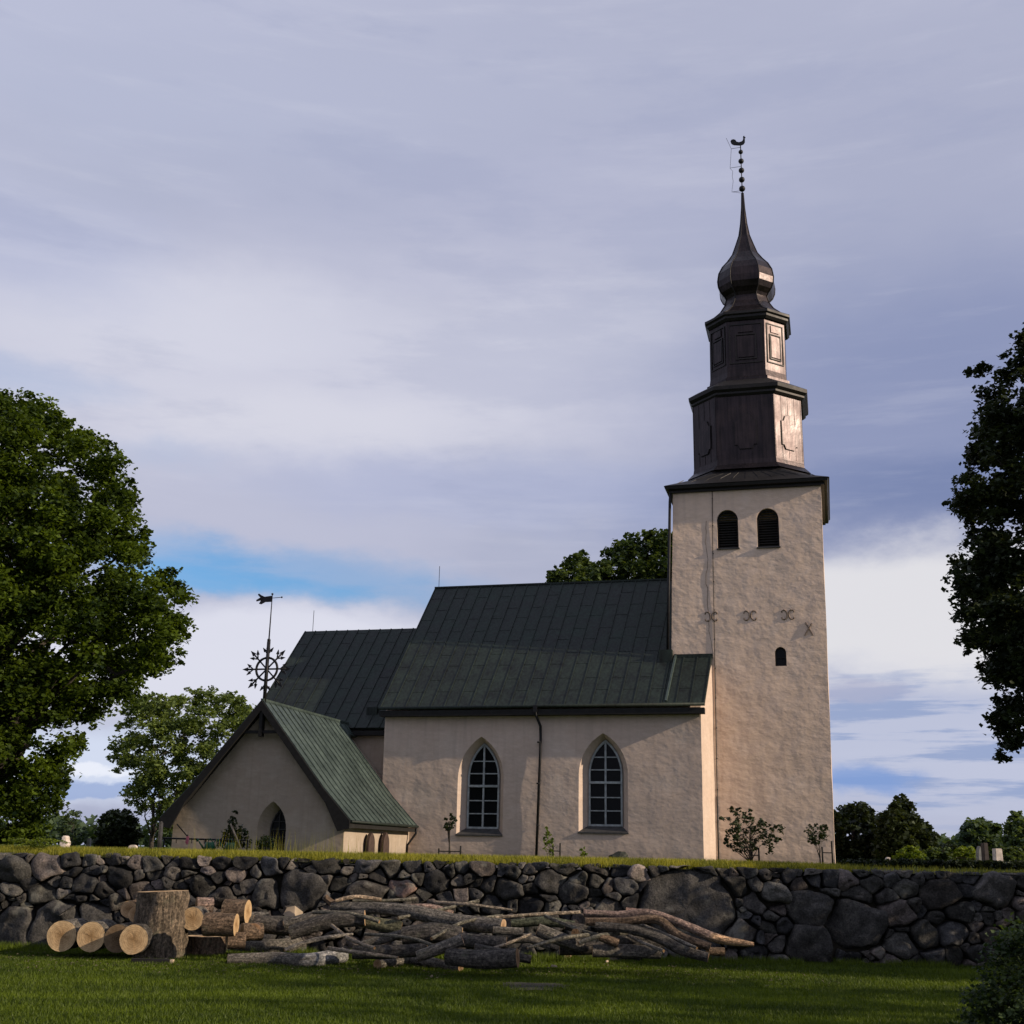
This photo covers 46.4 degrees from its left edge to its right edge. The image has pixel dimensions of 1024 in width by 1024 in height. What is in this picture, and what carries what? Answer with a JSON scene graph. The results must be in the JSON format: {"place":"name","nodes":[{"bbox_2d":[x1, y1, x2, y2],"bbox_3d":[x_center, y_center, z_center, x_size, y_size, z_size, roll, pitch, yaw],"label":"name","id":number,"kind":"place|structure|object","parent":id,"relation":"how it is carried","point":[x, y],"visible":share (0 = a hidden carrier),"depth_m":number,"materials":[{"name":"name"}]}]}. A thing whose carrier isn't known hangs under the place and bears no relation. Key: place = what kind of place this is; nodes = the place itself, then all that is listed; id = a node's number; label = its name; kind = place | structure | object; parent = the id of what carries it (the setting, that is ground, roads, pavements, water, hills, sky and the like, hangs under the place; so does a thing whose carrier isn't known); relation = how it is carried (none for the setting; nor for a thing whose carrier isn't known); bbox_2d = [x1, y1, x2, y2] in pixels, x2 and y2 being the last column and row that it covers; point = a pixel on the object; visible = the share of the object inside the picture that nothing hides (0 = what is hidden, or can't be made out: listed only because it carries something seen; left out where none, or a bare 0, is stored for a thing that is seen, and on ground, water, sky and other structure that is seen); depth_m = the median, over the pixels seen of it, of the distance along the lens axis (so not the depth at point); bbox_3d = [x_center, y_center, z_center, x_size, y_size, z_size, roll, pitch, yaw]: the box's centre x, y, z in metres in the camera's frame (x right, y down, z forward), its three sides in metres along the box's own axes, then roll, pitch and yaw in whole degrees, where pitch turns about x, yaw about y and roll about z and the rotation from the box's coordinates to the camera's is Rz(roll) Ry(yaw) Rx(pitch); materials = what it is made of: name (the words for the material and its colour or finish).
{"place":"outdoors","nodes":[
{"label":"outdoors","id":0,"kind":"place"},
{"bbox_2d":[0,947,1022,1023],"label":"lawn","id":1,"kind":"structure","parent":0,"point":[615,1011],"depth_m":13.97,"materials":[{"name":"green plant"}]},
{"bbox_2d":[47,918,87,951],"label":"log","id":2,"kind":"object","parent":1,"relation":"on","point":[61,935],"visible":0.82,"depth_m":17.54,"materials":[{"name":"brown wood"}]},
{"bbox_2d":[77,919,116,951],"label":"log","id":3,"kind":"object","parent":1,"relation":"on","point":[90,936],"visible":0.79,"depth_m":17.45,"materials":[{"name":"brown wood"}]},
{"bbox_2d":[104,922,132,952],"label":"log","id":4,"kind":"object","parent":1,"relation":"on","point":[112,937],"visible":0.56,"depth_m":17.43,"materials":[{"name":"brown wood"}]},
{"bbox_2d":[119,923,152,954],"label":"log","id":5,"kind":"object","parent":1,"relation":"on","point":[134,939],"visible":0.97,"depth_m":17.15,"materials":[{"name":"brown wood"}]},
{"bbox_2d":[131,890,189,958],"bbox_3d":[-5.237,6.170,17.844,0.830,0.996,0.840,1,-16,0],"label":"upright log","id":6,"kind":"object","parent":1,"relation":"on","point":[161,914],"visible":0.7,"depth_m":17.60,"materials":[{"name":"brown wood"}]},
{"bbox_2d":[185,906,208,929],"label":"log","id":7,"kind":"object","parent":6,"relation":"on","point":[194,916],"visible":0.84,"depth_m":17.80,"materials":[{"name":"brown wood"}]},
{"bbox_2d":[195,897,213,911],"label":"log","id":8,"kind":"object","parent":7,"relation":"on","point":[207,903],"visible":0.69,"depth_m":18.29,"materials":[{"name":"brown wood"}]},
{"bbox_2d":[187,935,226,955],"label":"upright log","id":9,"kind":"object","parent":1,"relation":"on","point":[201,944],"visible":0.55,"depth_m":18.13,"materials":[{"name":"brown wood"}]},
{"bbox_2d":[227,932,245,948],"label":"log","id":10,"kind":"object","parent":1,"relation":"on","point":[237,940],"visible":0.98,"depth_m":17.09,"materials":[{"name":"brown wood"}]},
{"bbox_2d":[201,912,238,936],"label":"log","id":11,"kind":"object","parent":10,"relation":"on","point":[221,924],"visible":1,"depth_m":17.07,"materials":[{"name":"brown wood"}]},
{"bbox_2d":[239,923,263,940],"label":"log","id":12,"kind":"object","parent":1,"relation":"on","point":[254,933],"visible":0.84,"depth_m":17.55,"materials":[{"name":"brown wood"}]},
{"bbox_2d":[221,899,251,923],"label":"log","id":13,"kind":"object","parent":12,"relation":"on","point":[242,908],"visible":0.73,"depth_m":17.79,"materials":[{"name":"brown wood"}]},
{"bbox_2d":[252,923,260,929],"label":"log","id":14,"kind":"object","parent":12,"relation":"on","point":[257,926],"visible":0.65,"depth_m":17.58,"materials":[{"name":"brown wood"}]},
{"bbox_2d":[253,915,291,935],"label":"log","id":15,"kind":"object","parent":14,"relation":"on","point":[273,925],"visible":0.6,"depth_m":17.86,"materials":[{"name":"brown wood"}]},
{"bbox_2d":[282,906,302,916],"bbox_3d":[-3.361,6.120,18.217,0.295,0.230,0.205,-5,-17,20],"label":"split wood","id":16,"kind":"object","parent":15,"relation":"on","point":[292,911],"visible":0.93,"depth_m":18.17,"materials":[{"name":"beige wood"}]},
{"bbox_2d":[283,912,358,928],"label":"log","id":17,"kind":"object","parent":15,"relation":"on","point":[290,921],"visible":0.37,"depth_m":17.83,"materials":[{"name":"brown wood"}]},
{"bbox_2d":[330,902,505,932],"bbox_3d":[-1.399,5.938,17.525,2.751,0.369,0.262,-4,-17,19],"label":"log","id":18,"kind":"object","parent":17,"relation":"on","point":[479,924],"visible":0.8,"depth_m":17.43,"materials":[{"name":"brown wood"}]},
{"bbox_2d":[335,895,381,901],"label":"log","id":19,"kind":"object","parent":18,"relation":"on","point":[352,897],"visible":1,"depth_m":17.86,"materials":[{"name":"brown wood"}]},
{"bbox_2d":[352,897,416,901],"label":"log","id":20,"kind":"object","parent":18,"relation":"on","point":[394,899],"visible":0.81,"depth_m":18.11,"materials":[{"name":"brown wood"}]},
{"bbox_2d":[397,899,479,919],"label":"log","id":21,"kind":"object","parent":18,"relation":"on","point":[441,909],"visible":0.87,"depth_m":17.77,"materials":[{"name":"brown wood"}]},
{"bbox_2d":[435,901,511,910],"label":"log","id":22,"kind":"object","parent":21,"relation":"on","point":[467,904],"visible":1,"depth_m":17.82,"materials":[{"name":"brown wood"}]},
{"bbox_2d":[243,937,310,952],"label":"log","id":23,"kind":"object","parent":1,"relation":"on","point":[271,945],"visible":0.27,"depth_m":18.67,"materials":[{"name":"brown wood"}]},
{"bbox_2d":[227,950,348,966],"bbox_3d":[-3.143,6.345,17.000,1.738,0.231,0.702,7,-17,-18],"label":"log","id":24,"kind":"object","parent":1,"relation":"on","point":[327,957],"visible":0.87,"depth_m":16.95,"materials":[{"name":"grey wood"}]},
{"bbox_2d":[288,910,365,939],"bbox_3d":[-2.695,6.014,17.405,1.119,0.430,0.233,1,-16,0],"label":"log","id":25,"kind":"object","parent":24,"relation":"on","point":[318,924],"visible":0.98,"depth_m":17.32,"materials":[{"name":"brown wood"}]},
{"bbox_2d":[312,910,379,923],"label":"log","id":26,"kind":"object","parent":25,"relation":"on","point":[366,917],"visible":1,"depth_m":17.36,"materials":[{"name":"brown wood"}]},
{"bbox_2d":[359,915,402,931],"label":"log","id":27,"kind":"object","parent":25,"relation":"on","point":[387,925],"visible":0.62,"depth_m":17.42,"materials":[{"name":"brown wood"}]},
{"bbox_2d":[284,933,352,951],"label":"log","id":28,"kind":"object","parent":1,"relation":"on","point":[309,941],"visible":1,"depth_m":16.32,"materials":[{"name":"brown wood"}]},
{"bbox_2d":[327,946,398,958],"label":"log","id":29,"kind":"object","parent":1,"relation":"on","point":[344,950],"visible":1,"depth_m":15.87,"materials":[{"name":"grey wood"}]},
{"bbox_2d":[361,930,400,944],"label":"log","id":30,"kind":"object","parent":1,"relation":"on","point":[376,940],"visible":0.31,"depth_m":16.83,"materials":[{"name":"grey wood"}]},
{"bbox_2d":[352,943,427,958],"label":"log","id":31,"kind":"object","parent":1,"relation":"on","point":[405,950],"visible":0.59,"depth_m":16.39,"materials":[{"name":"grey wood"}]},
{"bbox_2d":[330,924,375,949],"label":"log","id":32,"kind":"object","parent":31,"relation":"on","point":[346,937],"visible":0.99,"depth_m":16.45,"materials":[{"name":"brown wood"}]},
{"bbox_2d":[373,957,462,970],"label":"log","id":33,"kind":"object","parent":1,"relation":"on","point":[433,962],"visible":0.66,"depth_m":17.03,"materials":[{"name":"grey wood"}]},
{"bbox_2d":[0,949,846,986],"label":"bark litter","id":34,"kind":"object","parent":1,"relation":"on","point":[408,967],"visible":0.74,"depth_m":16.48,"materials":[{"name":"brown wood"}]},
{"bbox_2d":[401,922,462,943],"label":"log","id":35,"kind":"object","parent":1,"relation":"on","point":[425,931],"visible":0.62,"depth_m":16.71,"materials":[{"name":"grey wood"}]},
{"bbox_2d":[430,914,502,939],"bbox_3d":[-0.634,5.912,17.027,0.059,0.324,1.379,-14,-22,43],"label":"log","id":36,"kind":"object","parent":35,"relation":"on","point":[438,934],"visible":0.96,"depth_m":16.93,"materials":[{"name":"brown wood"}]},
{"bbox_2d":[494,910,580,918],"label":"log","id":37,"kind":"object","parent":36,"relation":"on","point":[540,914],"visible":0.86,"depth_m":17.48,"materials":[{"name":"brown wood"}]},
{"bbox_2d":[444,948,519,968],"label":"log","id":38,"kind":"object","parent":1,"relation":"on","point":[490,959],"visible":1,"depth_m":15.51,"materials":[{"name":"grey wood"}]},
{"bbox_2d":[416,934,464,961],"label":"log","id":39,"kind":"object","parent":38,"relation":"on","point":[436,949],"visible":0.98,"depth_m":15.85,"materials":[{"name":"grey wood"}]},
{"bbox_2d":[364,932,432,945],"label":"log","id":40,"kind":"object","parent":39,"relation":"on","point":[398,936],"visible":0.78,"depth_m":16.42,"materials":[{"name":"brown wood"}]},
{"bbox_2d":[474,943,531,963],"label":"log","id":41,"kind":"object","parent":1,"relation":"on","point":[525,958],"visible":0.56,"depth_m":16.04,"materials":[{"name":"grey wood"}]},
{"bbox_2d":[484,933,531,949],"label":"log","id":42,"kind":"object","parent":41,"relation":"on","point":[513,941],"visible":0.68,"depth_m":16.43,"materials":[{"name":"brown wood"}]},
{"bbox_2d":[458,932,506,948],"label":"log","id":43,"kind":"object","parent":42,"relation":"on","point":[470,940],"visible":0.59,"depth_m":16.33,"materials":[{"name":"grey wood"}]},
{"bbox_2d":[527,932,597,949],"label":"log","id":44,"kind":"object","parent":41,"relation":"on","point":[562,938],"visible":0.89,"depth_m":16.35,"materials":[{"name":"brown wood"}]},
{"bbox_2d":[0,940,1008,967],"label":"wall foot grass","id":45,"kind":"structure","parent":1,"relation":"on","point":[17,946],"depth_m":18.69,"materials":[{"name":"green plant"}]},
{"bbox_2d":[0,853,1023,966],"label":"stone wall","id":46,"kind":"structure","parent":1,"relation":"on","point":[830,915],"depth_m":19.28,"materials":[{"name":"stone"}]},
{"bbox_2d":[508,933,550,949],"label":"log","id":47,"kind":"object","parent":1,"relation":"on","point":[533,939],"visible":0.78,"depth_m":16.84,"materials":[{"name":"brown wood"}]},
{"bbox_2d":[493,926,523,935],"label":"log","id":48,"kind":"object","parent":47,"relation":"on","point":[510,931],"visible":0.96,"depth_m":16.78,"materials":[{"name":"grey wood"}]},
{"bbox_2d":[535,924,584,952],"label":"log","id":49,"kind":"object","parent":47,"relation":"on","point":[545,932],"visible":0.86,"depth_m":16.83,"materials":[{"name":"grey wood"}]},
{"bbox_2d":[502,982,564,989],"bbox_3d":[0.285,5.833,14.723,0.871,0.045,1.065,1,-16,0],"label":"soil patch","id":50,"kind":"object","parent":1,"relation":"on","point":[529,985],"visible":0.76,"depth_m":14.67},
{"bbox_2d":[511,916,574,927],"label":"log","id":51,"kind":"object","parent":1,"relation":"on","point":[528,922],"visible":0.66,"depth_m":17.85,"materials":[{"name":"brown wood"}]},
{"bbox_2d":[559,942,605,954],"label":"log","id":52,"kind":"object","parent":1,"relation":"on","point":[587,949],"visible":0.45,"depth_m":17.06,"materials":[{"name":"brown wood"}]},
{"bbox_2d":[612,935,663,948],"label":"log","id":53,"kind":"object","parent":52,"relation":"on","point":[624,939],"visible":0.18,"depth_m":17.19,"materials":[{"name":"brown wood"}]},
{"bbox_2d":[592,944,661,958],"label":"log","id":54,"kind":"object","parent":1,"relation":"on","point":[625,951],"visible":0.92,"depth_m":16.50,"materials":[{"name":"brown wood"}]},
{"bbox_2d":[598,935,618,947],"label":"log","id":55,"kind":"object","parent":54,"relation":"on","point":[610,940],"visible":1,"depth_m":16.47,"materials":[{"name":"brown wood"}]},
{"bbox_2d":[577,932,631,944],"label":"log","id":56,"kind":"object","parent":55,"relation":"on","point":[590,938],"visible":0.73,"depth_m":16.46,"materials":[{"name":"brown wood"}]},
{"bbox_2d":[544,914,596,933],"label":"log","id":57,"kind":"object","parent":56,"relation":"on","point":[558,921],"visible":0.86,"depth_m":17.15,"materials":[{"name":"brown wood"}]},
{"bbox_2d":[595,922,708,961],"bbox_3d":[1.920,5.913,16.438,1.571,0.472,0.166,-3,-16,15],"label":"log","id":58,"kind":"object","parent":56,"relation":"on","point":[672,945],"visible":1,"depth_m":16.40,"materials":[{"name":"brown wood"}]},
{"bbox_2d":[626,934,664,951],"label":"log","id":59,"kind":"object","parent":58,"relation":"on","point":[644,943],"visible":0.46,"depth_m":16.35,"materials":[{"name":"brown wood"}]},
{"bbox_2d":[583,909,753,945],"bbox_3d":[2.211,5.894,16.991,2.404,0.463,0.130,-2,-16,11],"label":"log","id":60,"kind":"object","parent":59,"relation":"on","point":[706,934],"visible":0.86,"depth_m":16.92,"materials":[{"name":"brown wood"}]},
{"bbox_2d":[636,924,697,949],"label":"log","id":61,"kind":"object","parent":58,"relation":"on","point":[671,936],"visible":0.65,"depth_m":16.58,"materials":[{"name":"brown wood"}]},
{"bbox_2d":[585,914,710,950],"bbox_3d":[1.905,5.886,16.753,1.760,0.461,0.153,-3,-16,13],"label":"log","id":62,"kind":"object","parent":61,"relation":"on","point":[667,926],"visible":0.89,"depth_m":16.74,"materials":[{"name":"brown wood"}]},
{"bbox_2d":[946,912,1023,1023],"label":"garden bush","id":63,"kind":"object","parent":1,"relation":"on","point":[1002,1008],"visible":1,"depth_m":8.75,"materials":[{"name":"green plant"}]},
{"bbox_2d":[0,844,1023,874],"bbox_3d":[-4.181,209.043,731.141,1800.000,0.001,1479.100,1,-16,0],"label":"churchyard ground","id":64,"kind":"structure","parent":0,"point":[1003,870],"depth_m":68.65,"materials":[{"name":"green plant"}]},
{"bbox_2d":[56,809,88,846],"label":"birch sapling","id":65,"kind":"object","parent":64,"relation":"on","point":[65,823],"visible":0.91,"depth_m":57.75,"materials":[{"name":"green plant"}]},
{"bbox_2d":[0,387,199,845],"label":"maple tree","id":66,"kind":"object","parent":64,"relation":"on","point":[36,679],"visible":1,"depth_m":32.26,"materials":[{"name":"green plant"}]},
{"bbox_2d":[91,808,144,848],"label":"yew tree","id":67,"kind":"object","parent":64,"relation":"on","point":[119,829],"visible":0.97,"depth_m":52.13,"materials":[{"name":"green plant"}]},
{"bbox_2d":[104,685,256,848],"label":"linden tree","id":68,"kind":"object","parent":64,"relation":"on","point":[156,773],"visible":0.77,"depth_m":88.45,"materials":[{"name":"green plant"}]},
{"bbox_2d":[163,824,247,849],"bbox_3d":[-9.880,10.576,38.502,2.749,1.000,0.160,1,-16,0],"label":"tool rail","id":69,"kind":"object","parent":64,"relation":"on","point":[204,839],"visible":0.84,"depth_m":38.51,"materials":[{"name":"metal"}]},
{"bbox_2d":[217,810,251,848],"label":"shrub","id":70,"kind":"object","parent":64,"relation":"on","point":[237,831],"visible":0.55,"depth_m":40.40,"materials":[{"name":"green plant"}]},
{"bbox_2d":[255,835,276,851],"bbox_3d":[-8.163,11.072,39.435,0.777,0.837,0.901,1,-16,0],"label":"shrub","id":71,"kind":"object","parent":64,"relation":"on","point":[266,844],"visible":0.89,"depth_m":39.31,"materials":[{"name":"green plant"}]},
{"bbox_2d":[365,833,374,852],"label":"grave slab","id":72,"kind":"structure","parent":64,"relation":"on","point":[370,844],"depth_m":48.73,"materials":[{"name":"red stone"}]},
{"bbox_2d":[380,832,388,852],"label":"grave slab","id":73,"kind":"structure","parent":64,"relation":"on","point":[384,847],"depth_m":50.31,"materials":[{"name":"red stone"}]},
{"bbox_2d":[442,813,457,853],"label":"young tree","id":74,"kind":"object","parent":64,"relation":"on","point":[447,824],"visible":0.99,"depth_m":45.39,"materials":[{"name":"green plant"}]},
{"bbox_2d":[159,136,835,872],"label":"church","id":75,"kind":"structure","parent":64,"relation":"on","point":[681,710],"depth_m":54.29,"materials":[{"name":"paint"}]},
{"bbox_2d":[269,810,285,852],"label":"window","id":76,"kind":"structure","parent":75,"relation":"in","point":[278,826],"depth_m":47.89,"materials":[{"name":"glass"}]},
{"bbox_2d":[455,743,502,835],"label":"window","id":77,"kind":"structure","parent":75,"relation":"in","point":[483,792],"depth_m":53.93,"materials":[{"name":"glass"}]},
{"bbox_2d":[578,740,628,833],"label":"window","id":78,"kind":"structure","parent":75,"relation":"in","point":[605,767],"depth_m":52.58,"materials":[{"name":"glass"}]},
{"bbox_2d":[775,647,786,665],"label":"window","id":79,"kind":"structure","parent":75,"relation":"in","point":[780,653],"depth_m":54.09,"materials":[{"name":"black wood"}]},
{"bbox_2d":[0,814,1006,861],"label":"woodland","id":80,"kind":"object","parent":64,"relation":"on","point":[91,830],"visible":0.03,"depth_m":312.43,"materials":[{"name":"green plant"}]},
{"bbox_2d":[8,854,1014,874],"bbox_3d":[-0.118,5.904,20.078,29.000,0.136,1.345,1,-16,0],"label":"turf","id":81,"kind":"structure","parent":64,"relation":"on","point":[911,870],"depth_m":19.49,"materials":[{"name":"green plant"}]},
{"bbox_2d":[5,837,69,850],"bbox_3d":[-7.899,5.553,19.890,1.066,0.290,0.618,1,-16,0],"label":"hedge","id":82,"kind":"object","parent":81,"relation":"on","point":[32,843],"visible":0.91,"depth_m":19.88,"materials":[{"name":"green plant"}]},
{"bbox_2d":[187,829,395,855],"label":"grass stalks","id":83,"kind":"object","parent":81,"relation":"on","point":[332,849],"depth_m":20.14,"materials":[{"name":"green plant"}]},
{"bbox_2d":[542,826,556,855],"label":"weed","id":84,"kind":"object","parent":64,"relation":"on","point":[549,842],"visible":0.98,"depth_m":45.20,"materials":[{"name":"green plant"}]},
{"bbox_2d":[545,549,615,582],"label":"oak tree","id":85,"kind":"object","parent":64,"relation":"on","point":[586,570],"visible":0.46,"depth_m":88.65,"materials":[{"name":"green plant"}]},
{"bbox_2d":[600,528,672,579],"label":"oak tree","id":86,"kind":"object","parent":64,"relation":"on","point":[623,554],"visible":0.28,"depth_m":91.35,"materials":[{"name":"green plant"}]},
{"bbox_2d":[719,806,785,860],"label":"young tree","id":87,"kind":"object","parent":64,"relation":"on","point":[743,839],"visible":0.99,"depth_m":47.19,"materials":[{"name":"green plant"}]},
{"bbox_2d":[803,823,830,862],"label":"young tree","id":88,"kind":"object","parent":64,"relation":"on","point":[822,835],"visible":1,"depth_m":46.23,"materials":[{"name":"green plant"}]},
{"bbox_2d":[833,801,876,862],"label":"hedge tree","id":89,"kind":"object","parent":64,"relation":"on","point":[856,822],"visible":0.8,"depth_m":66.17,"materials":[{"name":"green plant"}]},
{"bbox_2d":[870,793,940,858],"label":"hedge tree","id":90,"kind":"object","parent":64,"relation":"on","point":[900,824],"visible":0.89,"depth_m":62.15,"materials":[{"name":"green plant"}]},
{"bbox_2d":[891,845,926,865],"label":"shrub","id":91,"kind":"object","parent":64,"relation":"on","point":[913,853],"visible":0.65,"depth_m":43.91,"materials":[{"name":"green plant"}]},
{"bbox_2d":[838,858,1023,869],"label":"hedge","id":92,"kind":"object","parent":64,"relation":"on","point":[1015,864],"visible":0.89,"depth_m":32.42,"materials":[{"name":"green plant"}]},
{"bbox_2d":[922,846,956,860],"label":"shrub","id":93,"kind":"object","parent":64,"relation":"on","point":[944,853],"visible":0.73,"depth_m":47.76,"materials":[{"name":"green plant"}]},
{"bbox_2d":[951,846,975,860],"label":"shrub","id":94,"kind":"object","parent":64,"relation":"on","point":[960,853],"visible":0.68,"depth_m":45.90,"materials":[{"name":"green plant"}]},
{"bbox_2d":[954,816,1002,859],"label":"distant tree","id":95,"kind":"object","parent":64,"relation":"on","point":[976,832],"visible":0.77,"depth_m":93.81,"materials":[{"name":"green plant"}]},
{"bbox_2d":[940,322,1023,763],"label":"maple tree","id":96,"kind":"object","parent":64,"relation":"on","point":[996,603],"visible":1,"depth_m":29.20,"materials":[{"name":"green plant"}]},
{"bbox_2d":[998,810,1023,850],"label":"distant tree","id":97,"kind":"object","parent":64,"relation":"on","point":[1013,832],"visible":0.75,"depth_m":85.83,"materials":[{"name":"green plant"}]},
{"bbox_2d":[1001,846,1023,861],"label":"shrub","id":98,"kind":"object","parent":64,"relation":"on","point":[1013,854],"visible":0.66,"depth_m":47.78,"materials":[{"name":"green plant"}]},
{"bbox_2d":[0,0,1023,846],"label":"sky","id":99,"kind":"structure","parent":0,"point":[364,299],"materials":[{"name":"blue"}]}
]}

